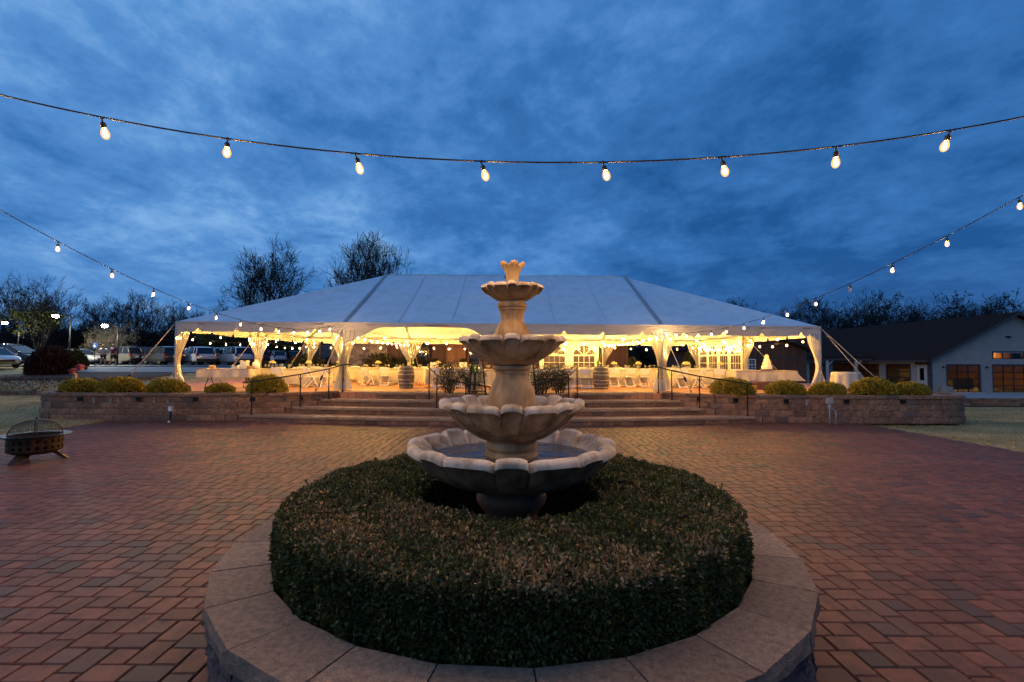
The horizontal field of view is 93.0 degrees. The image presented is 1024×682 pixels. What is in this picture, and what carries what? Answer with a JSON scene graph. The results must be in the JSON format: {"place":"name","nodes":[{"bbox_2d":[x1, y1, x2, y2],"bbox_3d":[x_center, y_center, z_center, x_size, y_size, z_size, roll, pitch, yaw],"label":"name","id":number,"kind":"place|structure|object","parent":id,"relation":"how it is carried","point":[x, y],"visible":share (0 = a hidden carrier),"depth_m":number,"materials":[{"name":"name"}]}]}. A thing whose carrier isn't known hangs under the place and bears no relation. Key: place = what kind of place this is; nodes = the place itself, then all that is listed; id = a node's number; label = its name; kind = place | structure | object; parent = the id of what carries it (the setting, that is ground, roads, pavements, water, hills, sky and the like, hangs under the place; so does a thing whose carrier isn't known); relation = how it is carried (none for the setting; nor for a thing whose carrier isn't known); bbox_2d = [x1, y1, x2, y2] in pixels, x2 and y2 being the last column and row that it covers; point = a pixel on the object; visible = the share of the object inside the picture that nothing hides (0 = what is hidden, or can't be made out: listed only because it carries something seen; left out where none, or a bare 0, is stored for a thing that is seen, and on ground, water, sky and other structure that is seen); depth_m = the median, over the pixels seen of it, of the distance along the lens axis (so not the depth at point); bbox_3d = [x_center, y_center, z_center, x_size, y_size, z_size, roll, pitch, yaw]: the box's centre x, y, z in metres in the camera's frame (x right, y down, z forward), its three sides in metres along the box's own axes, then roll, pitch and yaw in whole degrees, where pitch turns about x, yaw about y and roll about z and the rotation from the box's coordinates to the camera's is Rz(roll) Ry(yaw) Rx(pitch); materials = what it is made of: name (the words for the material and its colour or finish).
{"place":"outdoors","nodes":[
{"label":"outdoors","id":0,"kind":"place"},
{"bbox_2d":[0,386,99,434],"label":"grass","id":1,"kind":"structure","parent":0,"point":[34,402],"depth_m":15.74,"materials":[{"name":"green plant"}]},
{"bbox_2d":[0,363,290,366],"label":"parking lot","id":2,"kind":"structure","parent":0,"point":[171,365],"depth_m":40.66,"materials":[{"name":"asphalt"}]},
{"bbox_2d":[0,344,34,364],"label":"parked car","id":3,"kind":"object","parent":2,"relation":"on","point":[23,351],"visible":0.16,"depth_m":39.85,"materials":[{"name":"black paint"}]},
{"bbox_2d":[0,276,75,350],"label":"bare tree","id":4,"kind":"object","parent":2,"relation":"on","point":[42,316],"visible":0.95,"depth_m":48.08,"materials":[{"name":"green plant"}]},
{"bbox_2d":[79,318,139,364],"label":"bare tree","id":5,"kind":"object","parent":2,"relation":"on","point":[105,339],"visible":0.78,"depth_m":46.81,"materials":[{"name":"brown plant"}]},
{"bbox_2d":[89,346,143,364],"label":"parked car","id":6,"kind":"object","parent":2,"relation":"on","point":[133,355],"visible":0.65,"depth_m":45.70,"materials":[{"name":"brown paint"}]},
{"bbox_2d":[142,346,184,364],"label":"parked car","id":7,"kind":"object","parent":2,"relation":"on","point":[160,355],"visible":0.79,"depth_m":44.75,"materials":[{"name":"grey paint"}]},
{"bbox_2d":[181,347,216,364],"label":"parked car","id":8,"kind":"object","parent":2,"relation":"on","point":[198,355],"visible":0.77,"depth_m":45.70,"materials":[{"name":"grey paint"}]},
{"bbox_2d":[193,332,239,347],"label":"leafy tree","id":9,"kind":"object","parent":2,"relation":"on","point":[223,340],"visible":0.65,"depth_m":65.09,"materials":[{"name":"green plant"}]},
{"bbox_2d":[214,347,254,364],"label":"parked car","id":10,"kind":"object","parent":2,"relation":"on","point":[231,355],"visible":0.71,"depth_m":47.14,"materials":[{"name":"grey paint"}]},
{"bbox_2d":[256,338,291,363],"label":"leafy tree","id":11,"kind":"object","parent":2,"relation":"on","point":[272,345],"visible":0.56,"depth_m":67.82,"materials":[{"name":"green plant"}]},
{"bbox_2d":[78,367,274,371],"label":"path","id":12,"kind":"structure","parent":0,"point":[138,369],"depth_m":33.42,"materials":[{"name":"concrete"}]},
{"bbox_2d":[0,421,1023,681],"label":"patio","id":13,"kind":"structure","parent":0,"point":[118,539],"depth_m":5.87,"materials":[{"name":"brick"}]},
{"bbox_2d":[0,418,72,465],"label":"fire pit","id":14,"kind":"object","parent":13,"relation":"on","point":[21,446],"visible":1,"depth_m":9.42,"materials":[{"name":"metal"}]},
{"bbox_2d":[239,413,756,425],"bbox_3d":[-0.397,2.548,15.901,17.093,0.239,2.054,0,-2,0],"label":"step","id":15,"kind":"object","parent":13,"relation":"on","point":[451,421],"visible":0.78,"depth_m":15.36,"materials":[{"name":"stone"}]},
{"bbox_2d":[242,364,351,414],"bbox_3d":[-7.194,1.595,16.484,3.425,1.662,0.368,1,-3,-27],"label":"handrail","id":16,"kind":"object","parent":15,"relation":"on","point":[342,365],"visible":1,"depth_m":16.36,"materials":[{"name":"black metal"}]},
{"bbox_2d":[428,366,490,407],"bbox_3d":[-1.903,1.617,15.802,2.972,1.601,0.486,-2,-3,40],"label":"handrail","id":17,"kind":"object","parent":15,"relation":"on","point":[437,375],"visible":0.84,"depth_m":16.06,"materials":[{"name":"black metal"}]},
{"bbox_2d":[292,405,706,415],"bbox_3d":[-0.408,2.481,16.483,13.956,0.499,1.713,0,-2,0],"label":"step","id":18,"kind":"object","parent":15,"relation":"on","point":[438,411],"visible":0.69,"depth_m":16.01,"materials":[{"name":"stone"}]},
{"bbox_2d":[321,397,679,406],"bbox_3d":[-0.409,2.285,17.072,12.447,0.499,1.574,0,-2,0],"label":"step","id":19,"kind":"object","parent":18,"relation":"on","point":[432,402],"visible":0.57,"depth_m":16.62,"materials":[{"name":"stone"}]},
{"bbox_2d":[339,391,661,398],"bbox_3d":[-0.387,2.080,17.442,11.586,0.499,1.099,0,-2,0],"label":"step","id":20,"kind":"object","parent":19,"relation":"on","point":[581,395],"visible":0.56,"depth_m":17.13,"materials":[{"name":"stone"}]},
{"bbox_2d":[650,366,755,415],"bbox_3d":[6.393,1.663,16.483,3.388,1.622,0.376,-1,-3,27],"label":"handrail","id":21,"kind":"object","parent":15,"relation":"on","point":[671,374],"visible":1,"depth_m":16.36,"materials":[{"name":"black metal"}]},
{"bbox_2d":[431,391,575,406],"bbox_3d":[-0.314,2.218,16.460,5.228,0.899,2.842,0,-2,0],"label":"island planter","id":22,"kind":"object","parent":13,"relation":"on","point":[440,395],"visible":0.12,"depth_m":16.25,"materials":[{"name":"brick"}]},
{"bbox_2d":[430,358,466,393],"bbox_3d":[-2.124,1.175,16.817,1.393,1.295,1.094,2,-3,-36],"label":"rose bush","id":23,"kind":"object","parent":22,"relation":"on","point":[448,384],"visible":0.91,"depth_m":16.61,"materials":[{"name":"green plant"}]},
{"bbox_2d":[457,363,489,393],"bbox_3d":[-1.361,1.298,16.885,1.165,1.059,0.839,1,-2,-19],"label":"rose bush","id":24,"kind":"object","parent":22,"relation":"on","point":[466,380],"visible":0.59,"depth_m":16.83,"materials":[{"name":"green plant"}]},
{"bbox_2d":[528,363,560,393],"bbox_3d":[1.048,1.275,16.661,1.399,1.104,0.827,0,-2,0],"label":"rose bush","id":25,"kind":"object","parent":22,"relation":"on","point":[542,388],"visible":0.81,"depth_m":16.58,"materials":[{"name":"green plant"}]},
{"bbox_2d":[545,362,576,393],"bbox_3d":[1.633,1.231,16.804,1.235,1.205,0.872,0,-2,0],"label":"rose bush","id":26,"kind":"object","parent":22,"relation":"on","point":[562,382],"visible":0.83,"depth_m":16.69,"materials":[{"name":"green plant"}]},
{"bbox_2d":[201,517,820,681],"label":"planter wall","id":27,"kind":"structure","parent":13,"relation":"on","point":[256,629],"depth_m":2.51,"materials":[{"name":"stone"}]},
{"bbox_2d":[267,453,755,676],"bbox_3d":[-0.002,1.503,4.134,3.716,0.723,3.703,0,-2,0],"label":"hedge","id":28,"kind":"object","parent":27,"relation":"in","point":[406,555],"visible":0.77,"depth_m":2.71,"materials":[{"name":"green plant"}]},
{"bbox_2d":[407,260,616,527],"bbox_3d":[-0.002,0.561,4.176,1.766,2.498,1.766,0,-2,0],"label":"fountain","id":29,"kind":"object","parent":27,"relation":"on","point":[511,451],"visible":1,"depth_m":3.89,"materials":[{"name":"stone"}]},
{"bbox_2d":[0,362,1023,451],"bbox_3d":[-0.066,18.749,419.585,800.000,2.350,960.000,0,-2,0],"label":"ground","id":30,"kind":"structure","parent":0,"point":[188,377],"depth_m":16.73,"materials":[{"name":"plant"}]},
{"bbox_2d":[0,347,21,367],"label":"parked car","id":31,"kind":"object","parent":30,"relation":"on","point":[7,357],"visible":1,"depth_m":33.76,"materials":[{"name":"grey paint"}]},
{"bbox_2d":[0,282,25,343],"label":"bare tree","id":32,"kind":"object","parent":30,"relation":"on","point":[4,301],"visible":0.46,"depth_m":79.50,"materials":[{"name":"brown plant"}]},
{"bbox_2d":[0,269,101,346],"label":"bare tree","id":33,"kind":"object","parent":30,"relation":"on","point":[68,320],"visible":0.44,"depth_m":77.90,"materials":[{"name":"brown plant"}]},
{"bbox_2d":[33,320,90,348],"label":"bare tree","id":34,"kind":"object","parent":30,"relation":"on","point":[59,341],"visible":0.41,"depth_m":88.49,"materials":[{"name":"brown plant"}]},
{"bbox_2d":[60,316,97,349],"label":"bare tree","id":35,"kind":"object","parent":30,"relation":"on","point":[79,341],"visible":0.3,"depth_m":90.90,"materials":[{"name":"brown plant"}]},
{"bbox_2d":[69,348,89,368],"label":"conical bush","id":36,"kind":"object","parent":30,"relation":"on","point":[80,357],"visible":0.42,"depth_m":33.35,"materials":[{"name":"green plant"}]},
{"bbox_2d":[0,378,159,394],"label":"mulch bed","id":37,"kind":"object","parent":30,"relation":"on","point":[23,393],"visible":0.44,"depth_m":21.58,"materials":[{"name":"brown soil"}]},
{"bbox_2d":[0,376,169,395],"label":"fallen leaves","id":38,"kind":"object","parent":37,"relation":"on","point":[35,380],"visible":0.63,"depth_m":24.17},
{"bbox_2d":[0,372,182,378],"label":"mulch bed","id":39,"kind":"object","parent":30,"relation":"on","point":[101,375],"visible":0.71,"depth_m":28.50,"materials":[{"name":"brown soil"}]},
{"bbox_2d":[22,345,78,374],"bbox_3d":[-28.010,1.297,29.580,2.655,2.183,2.435,0,-2,0],"label":"round bush","id":40,"kind":"object","parent":39,"relation":"on","point":[51,359],"visible":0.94,"depth_m":28.92,"materials":[{"name":"red plant"}]},
{"bbox_2d":[72,300,121,351],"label":"bare tree","id":41,"kind":"object","parent":30,"relation":"on","point":[95,318],"visible":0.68,"depth_m":81.92,"materials":[{"name":"brown plant"}]},
{"bbox_2d":[61,293,151,362],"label":"bare tree","id":42,"kind":"object","parent":30,"relation":"on","point":[111,309],"visible":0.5,"depth_m":83.59,"materials":[{"name":"brown plant"}]},
{"bbox_2d":[108,289,162,362],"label":"bare tree","id":43,"kind":"object","parent":30,"relation":"on","point":[136,322],"visible":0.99,"depth_m":79.44,"materials":[{"name":"brown plant"}]},
{"bbox_2d":[1,330,301,362],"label":"undergrowth","id":44,"kind":"object","parent":30,"relation":"on","point":[147,338],"visible":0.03,"depth_m":93.16,"materials":[{"name":"green plant"}]},
{"bbox_2d":[123,298,197,346],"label":"bare tree","id":45,"kind":"object","parent":30,"relation":"on","point":[155,332],"visible":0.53,"depth_m":83.11,"materials":[{"name":"brown plant"}]},
{"bbox_2d":[154,301,198,346],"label":"bare tree","id":46,"kind":"object","parent":30,"relation":"on","point":[174,318],"visible":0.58,"depth_m":81.88,"materials":[{"name":"brown plant"}]},
{"bbox_2d":[39,384,337,420],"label":"retaining wall","id":47,"kind":"structure","parent":30,"relation":"on","point":[54,404],"depth_m":15.84,"materials":[{"name":"brown stone"}]},
{"bbox_2d":[216,234,318,348],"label":"bare tree","id":48,"kind":"object","parent":30,"relation":"on","point":[260,275],"visible":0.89,"depth_m":59.20,"materials":[{"name":"brown plant"}]},
{"bbox_2d":[318,229,416,289],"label":"bare tree","id":49,"kind":"object","parent":30,"relation":"on","point":[367,273],"visible":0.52,"depth_m":53.68,"materials":[{"name":"brown plant"}]},
{"bbox_2d":[302,337,627,368],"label":"lodge","id":50,"kind":"structure","parent":30,"relation":"on","point":[617,354],"depth_m":36.57,"materials":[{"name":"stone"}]},
{"bbox_2d":[320,342,330,364],"bbox_3d":[-14.003,0.838,36.554,0.780,2.000,0.070,0,-2,0],"label":"window","id":51,"kind":"structure","parent":50,"relation":"in","point":[325,350],"depth_m":36.56,"materials":[{"name":"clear glass"}]},
{"bbox_2d":[418,342,429,366],"bbox_3d":[-6.623,0.916,36.612,0.860,2.100,0.070,0,-2,0],"label":"window","id":52,"kind":"structure","parent":50,"relation":"in","point":[423,350],"depth_m":36.63,"materials":[{"name":"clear glass"}]},
{"bbox_2d":[628,344,666,368],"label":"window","id":53,"kind":"structure","parent":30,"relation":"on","point":[643,356],"depth_m":74.78,"materials":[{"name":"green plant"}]},
{"bbox_2d":[652,338,811,382],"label":"brown barn","id":54,"kind":"structure","parent":30,"relation":"on","point":[791,356],"depth_m":41.97,"materials":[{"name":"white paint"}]},
{"bbox_2d":[783,295,835,330],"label":"bare tree","id":55,"kind":"object","parent":30,"relation":"on","point":[808,318],"visible":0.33,"depth_m":92.23,"materials":[{"name":"brown plant"}]},
{"bbox_2d":[661,392,965,423],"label":"retaining wall","id":56,"kind":"structure","parent":30,"relation":"on","point":[949,408],"depth_m":15.84,"materials":[{"name":"brown stone"}]},
{"bbox_2d":[789,296,864,329],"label":"bare tree","id":57,"kind":"object","parent":30,"relation":"on","point":[828,314],"visible":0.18,"depth_m":96.53,"materials":[{"name":"brown plant"}]},
{"bbox_2d":[820,285,909,329],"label":"bare tree","id":58,"kind":"object","parent":30,"relation":"on","point":[857,318],"visible":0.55,"depth_m":88.91,"materials":[{"name":"brown plant"}]},
{"bbox_2d":[840,290,930,328],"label":"bare tree","id":59,"kind":"object","parent":30,"relation":"on","point":[884,312],"visible":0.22,"depth_m":92.50,"materials":[{"name":"brown plant"}]},
{"bbox_2d":[874,300,942,323],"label":"bare tree","id":60,"kind":"object","parent":30,"relation":"on","point":[911,314],"visible":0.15,"depth_m":91.86,"materials":[{"name":"brown plant"}]},
{"bbox_2d":[910,291,1004,321],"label":"bare tree","id":61,"kind":"object","parent":30,"relation":"on","point":[959,314],"visible":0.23,"depth_m":86.70,"materials":[{"name":"brown plant"}]},
{"bbox_2d":[963,398,1023,405],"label":"garden wall","id":62,"kind":"structure","parent":30,"relation":"on","point":[993,401],"depth_m":31.17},
{"bbox_2d":[968,288,1018,314],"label":"bare tree","id":63,"kind":"object","parent":30,"relation":"on","point":[1002,303],"visible":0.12,"depth_m":95.91,"materials":[{"name":"brown plant"}]},
{"bbox_2d":[0,0,1023,347],"label":"sky","id":64,"kind":"structure","parent":0,"point":[489,80],"materials":[{"name":"blue"}]},
{"bbox_2d":[146,379,947,398],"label":"terrace","id":65,"kind":"structure","parent":0,"point":[238,385],"depth_m":19.26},
{"bbox_2d":[107,391,253,392],"bbox_3d":[-11.482,1.946,16.662,7.705,0.385,1.558,0,-2,6],"label":"planting bed","id":66,"kind":"object","parent":65,"relation":"on","point":[193,392],"visible":0.05,"depth_m":16.54,"materials":[{"name":"brown soil"}]},
{"bbox_2d":[56,377,98,391],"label":"evergreen shrub","id":67,"kind":"object","parent":66,"relation":"on","point":[80,384],"visible":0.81,"depth_m":16.30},
{"bbox_2d":[93,376,145,392],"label":"evergreen shrub","id":68,"kind":"object","parent":66,"relation":"on","point":[119,384],"visible":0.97,"depth_m":16.27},
{"bbox_2d":[144,377,190,392],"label":"evergreen shrub","id":69,"kind":"object","parent":66,"relation":"on","point":[165,385],"visible":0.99,"depth_m":16.30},
{"bbox_2d":[204,381,235,392],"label":"evergreen shrub","id":70,"kind":"object","parent":66,"relation":"on","point":[222,387],"visible":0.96,"depth_m":16.38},
{"bbox_2d":[245,373,288,392],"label":"evergreen shrub","id":71,"kind":"object","parent":66,"relation":"on","point":[279,385],"visible":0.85,"depth_m":16.32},
{"bbox_2d":[285,352,325,367],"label":"leafy shrub","id":72,"kind":"object","parent":65,"relation":"on","point":[301,359],"visible":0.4,"depth_m":32.97,"materials":[{"name":"green plant"}]},
{"bbox_2d":[362,352,397,367],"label":"leafy shrub","id":73,"kind":"object","parent":65,"relation":"on","point":[384,360],"visible":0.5,"depth_m":33.59,"materials":[{"name":"green plant"}]},
{"bbox_2d":[398,366,414,387],"bbox_3d":[-4.285,1.457,19.706,0.670,0.900,0.670,0,-2,0],"label":"barrel","id":74,"kind":"object","parent":65,"relation":"on","point":[406,376],"visible":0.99,"depth_m":19.44,"materials":[{"name":"brown wood"}]},
{"bbox_2d":[394,356,428,366],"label":"leafy shrub","id":75,"kind":"object","parent":65,"relation":"on","point":[401,360],"visible":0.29,"depth_m":34.21,"materials":[{"name":"green plant"}]},
{"bbox_2d":[127,274,874,392],"bbox_3d":[-0.324,-0.344,25.110,30.390,6.126,15.085,0,-2,0],"label":"frame tent","id":76,"kind":"object","parent":65,"relation":"on","point":[442,309],"visible":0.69,"depth_m":20.78,"materials":[{"name":"fabric"}]},
{"bbox_2d":[665,194,1023,336],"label":"light string","id":77,"kind":"object","parent":76,"relation":"hanging from","point":[1019,207],"visible":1,"depth_m":7.81,"materials":[{"name":"rubber"}]},
{"bbox_2d":[593,366,609,388],"bbox_3d":[3.615,1.485,19.706,0.670,0.900,0.670,0,-2,0],"label":"barrel","id":78,"kind":"object","parent":65,"relation":"on","point":[601,375],"visible":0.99,"depth_m":19.45,"materials":[{"name":"brown wood"}]},
{"bbox_2d":[755,393,900,394],"bbox_3d":[10.893,2.039,17.008,7.400,0.385,1.650,0,-2,0],"label":"planting bed","id":79,"kind":"object","parent":65,"relation":"on","point":[797,394],"visible":0.05,"depth_m":16.61,"materials":[{"name":"brown soil"}]},
{"bbox_2d":[709,377,756,395],"bbox_3d":[7.529,1.555,16.578,1.516,0.714,1.206,-1,-2,21],"label":"evergreen shrub","id":80,"kind":"object","parent":79,"relation":"on","point":[724,387],"visible":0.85,"depth_m":16.26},
{"bbox_2d":[763,378,807,394],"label":"evergreen shrub","id":81,"kind":"object","parent":79,"relation":"on","point":[786,387],"visible":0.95,"depth_m":16.29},
{"bbox_2d":[807,381,847,394],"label":"evergreen shrub","id":82,"kind":"object","parent":79,"relation":"on","point":[825,388],"visible":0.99,"depth_m":16.33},
{"bbox_2d":[847,375,899,394],"bbox_3d":[12.300,1.550,16.584,1.440,0.783,1.149,-1,-3,24],"label":"evergreen shrub","id":83,"kind":"object","parent":79,"relation":"on","point":[872,386],"visible":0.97,"depth_m":16.29,"materials":[{"name":"plant"}]},
{"bbox_2d":[895,381,932,395],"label":"evergreen shrub","id":84,"kind":"object","parent":79,"relation":"on","point":[909,388],"visible":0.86,"depth_m":16.31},
{"bbox_3d":[-0.106,1.590,20.702,7.000,0.749,0.760,0,-2,0],"label":"banquet table","id":85,"kind":"object","parent":65,"relation":"on","visible":0},
{"bbox_2d":[424,369,592,385],"bbox_3d":[-0.105,1.546,20.704,7.216,0.680,1.016,0,-2,0],"label":"tablecloth","id":86,"kind":"object","parent":85,"relation":"on","point":[491,374],"visible":0.27,"depth_m":20.28,"materials":[{"name":"fabric"}]},
{"bbox_3d":[5.144,1.655,21.852,2.300,0.749,0.760,0,-2,0],"label":"banquet table","id":87,"kind":"object","parent":65,"relation":"on","visible":0},
{"bbox_2d":[608,369,654,383],"bbox_3d":[5.155,1.591,21.855,2.538,0.639,1.016,0,-2,0],"label":"tablecloth","id":88,"kind":"object","parent":87,"relation":"on","point":[628,380],"visible":0.51,"depth_m":21.43,"materials":[{"name":"fabric"}]},
{"bbox_3d":[8.344,1.642,21.252,2.900,0.749,0.760,0,-2,0],"label":"banquet table","id":89,"kind":"object","parent":65,"relation":"on","visible":0},
{"bbox_2d":[667,370,726,384],"bbox_3d":[8.358,1.578,21.252,3.130,0.639,1.017,0,-2,0],"label":"tablecloth","id":90,"kind":"object","parent":89,"relation":"on","point":[707,381],"visible":0.41,"depth_m":20.84,"materials":[{"name":"fabric"}]},
{"bbox_2d":[872,408,1023,450],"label":"grass","id":91,"kind":"structure","parent":0,"point":[989,416],"depth_m":15.29,"materials":[{"name":"green plant"}]},
{"bbox_2d":[940,392,1023,406],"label":"pavement","id":92,"kind":"structure","parent":0,"point":[994,394],"depth_m":34.70,"materials":[{"name":"concrete"}]},
{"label":"pavement","id":93,"kind":"structure","parent":0,"visible":0},
{"bbox_2d":[788,311,1023,391],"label":"grey building","id":94,"kind":"structure","parent":93,"relation":"on","point":[981,353],"depth_m":41.91,"materials":[{"name":"paint"}]},
{"bbox_2d":[946,364,981,391],"bbox_3d":[35.765,2.944,38.536,2.750,2.220,0.112,0,-2,0],"label":"garage door","id":95,"kind":"structure","parent":94,"relation":"in","point":[979,365],"depth_m":38.53,"materials":[{"name":"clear glass"}]},
{"bbox_2d":[992,364,1023,391],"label":"garage door","id":96,"kind":"structure","parent":94,"relation":"in","point":[1002,365],"depth_m":38.53,"materials":[{"name":"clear glass"}]},
{"bbox_3d":[-6.779,-0.381,3.517,0.280,5.000,0.273,0,-2,0],"label":"light pole","id":97,"kind":"object","parent":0,"visible":0},
{"bbox_2d":[0,210,337,333],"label":"light string","id":98,"kind":"object","parent":97,"relation":"hanging from","point":[57,248],"visible":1,"depth_m":8.87,"materials":[{"name":"rubber"}]},
{"bbox_2d":[0,94,1023,180],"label":"light string","id":99,"kind":"object","parent":97,"relation":"hanging from","point":[835,162],"visible":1,"depth_m":3.56,"materials":[{"name":"rubber"}]},
{"bbox_3d":[-9.556,1.567,20.952,3.300,0.749,0.760,0,-2,0],"label":"banquet table","id":100,"kind":"object","parent":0,"visible":0},
{"bbox_2d":[245,368,332,383],"bbox_3d":[-9.547,1.503,20.952,3.540,0.639,1.016,0,-2,0],"label":"tablecloth","id":101,"kind":"object","parent":100,"relation":"on","point":[291,379],"visible":0.4,"depth_m":20.55,"materials":[{"name":"fabric"}]},
{"bbox_3d":[-5.456,1.634,22.251,2.900,0.749,0.760,0,-2,0],"label":"banquet table","id":102,"kind":"object","parent":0,"visible":0},
{"bbox_2d":[357,368,425,382],"bbox_3d":[-5.442,1.570,22.251,3.130,0.639,1.016,0,-2,0],"label":"tablecloth","id":103,"kind":"object","parent":102,"relation":"on","point":[419,373],"visible":0.6,"depth_m":21.83,"materials":[{"name":"fabric"}]},
{"bbox_3d":[-11.605,1.517,19.903,2.100,0.749,0.760,0,-2,0],"label":"banquet table","id":104,"kind":"object","parent":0,"visible":0},
{"bbox_2d":[195,368,259,376],"bbox_3d":[-11.598,1.304,19.912,2.350,0.340,1.021,0,-2,0],"label":"tablecloth","id":105,"kind":"object","parent":104,"relation":"on","point":[218,372],"visible":0.95,"depth_m":19.50,"materials":[{"name":"fabric"}]},
{"bbox_3d":[10.344,1.604,20.153,2.500,0.749,0.800,0,-2,0],"label":"banquet table","id":106,"kind":"object","parent":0,"visible":0},
{"bbox_2d":[726,370,805,380],"bbox_3d":[10.481,1.438,20.158,2.988,0.433,1.055,0,-2,0],"label":"tablecloth","id":107,"kind":"object","parent":106,"relation":"on","point":[762,375],"visible":0.88,"depth_m":19.73,"materials":[{"name":"fabric"}]},
{"bbox_3d":[12.945,1.574,18.853,0.920,0.721,0.920,0,-2,0],"label":"round table","id":108,"kind":"object","parent":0,"visible":0},
{"bbox_2d":[829,372,861,387],"bbox_3d":[12.955,1.518,18.860,1.177,0.630,1.178,0,-2,0],"label":"tablecloth","id":109,"kind":"object","parent":108,"relation":"on","point":[846,379],"visible":0.63,"depth_m":18.46,"materials":[{"name":"fabric"}]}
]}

